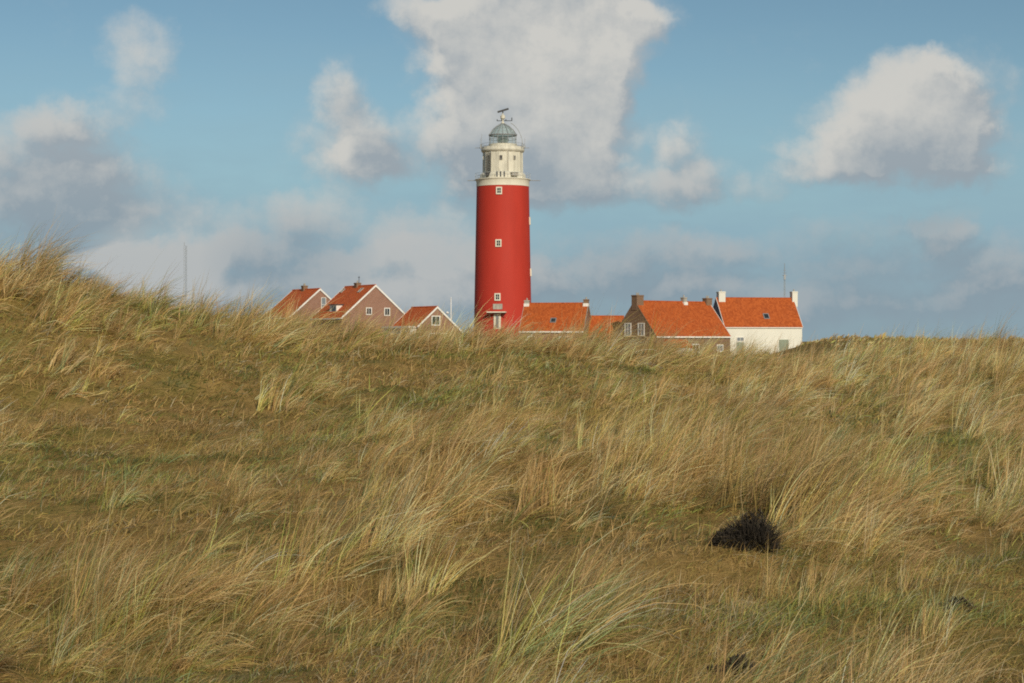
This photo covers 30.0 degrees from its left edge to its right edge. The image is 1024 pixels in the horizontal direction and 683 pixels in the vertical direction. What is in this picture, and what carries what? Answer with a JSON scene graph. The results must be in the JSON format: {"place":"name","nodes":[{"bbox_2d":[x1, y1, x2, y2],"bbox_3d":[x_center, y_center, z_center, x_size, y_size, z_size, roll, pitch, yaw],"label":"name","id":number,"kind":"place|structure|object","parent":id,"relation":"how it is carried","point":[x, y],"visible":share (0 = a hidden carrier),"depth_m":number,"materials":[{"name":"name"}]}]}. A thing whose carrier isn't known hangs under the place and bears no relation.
{"place":"outdoors","nodes":[
{"label":"outdoors","id":0,"kind":"place"},
{"bbox_2d":[0,210,1023,682],"bbox_3d":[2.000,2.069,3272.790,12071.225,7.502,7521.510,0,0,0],"label":"ground","id":1,"kind":"structure","parent":0,"point":[652,564],"depth_m":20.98,"materials":[{"name":"beige plant"}]},
{"bbox_2d":[184,242,186,305],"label":"lattice mast","id":2,"kind":"object","parent":1,"relation":"on","point":[185,270],"visible":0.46,"depth_m":619.78,"materials":[{"name":"grey metal"}]},
{"bbox_2d":[268,283,330,326],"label":"brick house","id":3,"kind":"structure","parent":1,"relation":"on","point":[321,298],"depth_m":324.43,"materials":[{"name":"orange tile"}]},
{"bbox_2d":[321,297,325,307],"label":"window","id":4,"kind":"structure","parent":3,"relation":"in","point":[323,299],"depth_m":324.27,"materials":[{"name":"white glass"}]},
{"bbox_2d":[312,277,404,337],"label":"brick house","id":5,"kind":"structure","parent":1,"relation":"on","point":[374,297],"depth_m":310.72,"materials":[{"name":"brown brick"}]},
{"bbox_2d":[366,307,371,314],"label":"window","id":6,"kind":"structure","parent":5,"relation":"in","point":[369,310],"depth_m":309.31,"materials":[{"name":"white glass"}]},
{"bbox_2d":[384,308,389,315],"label":"window","id":7,"kind":"structure","parent":5,"relation":"in","point":[387,311],"depth_m":310.97,"materials":[{"name":"white glass"}]},
{"bbox_2d":[382,306,462,341],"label":"brick house","id":8,"kind":"structure","parent":1,"relation":"on","point":[431,311],"depth_m":300.93,"materials":[{"name":"orange tile"}]},
{"bbox_2d":[431,316,439,325],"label":"window","id":9,"kind":"structure","parent":8,"relation":"in","point":[434,318],"depth_m":299.79,"materials":[{"name":"white glass"}]},
{"bbox_2d":[450,299,451,319],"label":"flagpole","id":10,"kind":"object","parent":1,"relation":"on","point":[450,309],"visible":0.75,"depth_m":329.95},
{"bbox_2d":[468,108,539,340],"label":"lighthouse","id":11,"kind":"object","parent":1,"relation":"on","point":[503,272],"visible":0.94,"depth_m":334.03,"materials":[{"name":"red paint"}]},
{"bbox_2d":[494,293,500,300],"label":"window","id":12,"kind":"structure","parent":11,"relation":"in","point":[497,296],"depth_m":332.97,"materials":[{"name":"beige paint"}]},
{"bbox_2d":[494,314,500,328],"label":"door","id":13,"kind":"structure","parent":11,"relation":"in","point":[497,317],"depth_m":332.89,"materials":[{"name":"beige paint"}]},
{"bbox_2d":[495,239,501,246],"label":"window","id":14,"kind":"structure","parent":11,"relation":"in","point":[498,242],"depth_m":333.14,"materials":[{"name":"beige paint"}]},
{"bbox_2d":[496,187,501,193],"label":"window","id":15,"kind":"structure","parent":11,"relation":"in","point":[498,189],"depth_m":333.30,"materials":[{"name":"beige paint"}]},
{"bbox_2d":[519,297,590,343],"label":"brick house","id":16,"kind":"structure","parent":1,"relation":"on","point":[551,313],"depth_m":309.15,"materials":[{"name":"orange tile"}]},
{"bbox_2d":[587,315,623,345],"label":"outbuilding","id":17,"kind":"structure","parent":1,"relation":"on","point":[596,319],"depth_m":312.23,"materials":[{"name":"orange tile"}]},
{"bbox_2d":[614,293,731,355],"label":"brick house","id":18,"kind":"structure","parent":1,"relation":"on","point":[703,317],"depth_m":306.09,"materials":[{"name":"orange tile"}]},
{"bbox_2d":[624,323,630,335],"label":"window","id":19,"kind":"structure","parent":18,"relation":"in","point":[629,324],"depth_m":304.81,"materials":[{"name":"white glass"}]},
{"bbox_2d":[638,323,644,335],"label":"window","id":20,"kind":"structure","parent":18,"relation":"in","point":[642,326],"depth_m":302.22,"materials":[{"name":"white glass"}]},
{"bbox_2d":[705,651,757,677],"bbox_3d":[1.598,2.354,13.901,0.441,0.212,0.278,0,0,0],"label":"dark shrub","id":21,"kind":"object","parent":1,"relation":"on","point":[728,663],"visible":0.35,"depth_m":13.86,"materials":[{"name":"plant"}]},
{"bbox_2d":[706,501,792,553],"bbox_3d":[2.346,1.826,18.816,0.892,0.533,0.694,0,0,0],"label":"dark shrub","id":22,"kind":"object","parent":1,"relation":"on","point":[759,532],"visible":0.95,"depth_m":18.70,"materials":[{"name":"black plant"}]},
{"bbox_2d":[713,289,802,353],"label":"white house","id":23,"kind":"structure","parent":1,"relation":"on","point":[743,318],"depth_m":318.57,"materials":[{"name":"orange tile"}]},
{"bbox_2d":[736,342,743,352],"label":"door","id":24,"kind":"structure","parent":23,"relation":"in","point":[737,344],"depth_m":316.49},
{"bbox_2d":[782,263,786,297],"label":"radio mast","id":25,"kind":"object","parent":1,"relation":"on","point":[784,270],"visible":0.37,"depth_m":344.96,"materials":[{"name":"metal"}]},
{"bbox_2d":[928,594,979,613],"bbox_3d":[3.704,2.228,16.112,0.511,0.188,0.260,0,0,-14],"label":"dark shrub","id":26,"kind":"object","parent":1,"relation":"on","point":[961,600],"visible":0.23,"depth_m":16.10,"materials":[{"name":"plant"}]},
{"bbox_2d":[0,0,1023,341],"label":"sky","id":27,"kind":"structure","parent":0,"point":[872,150],"materials":[{"name":"blue"}]}
]}

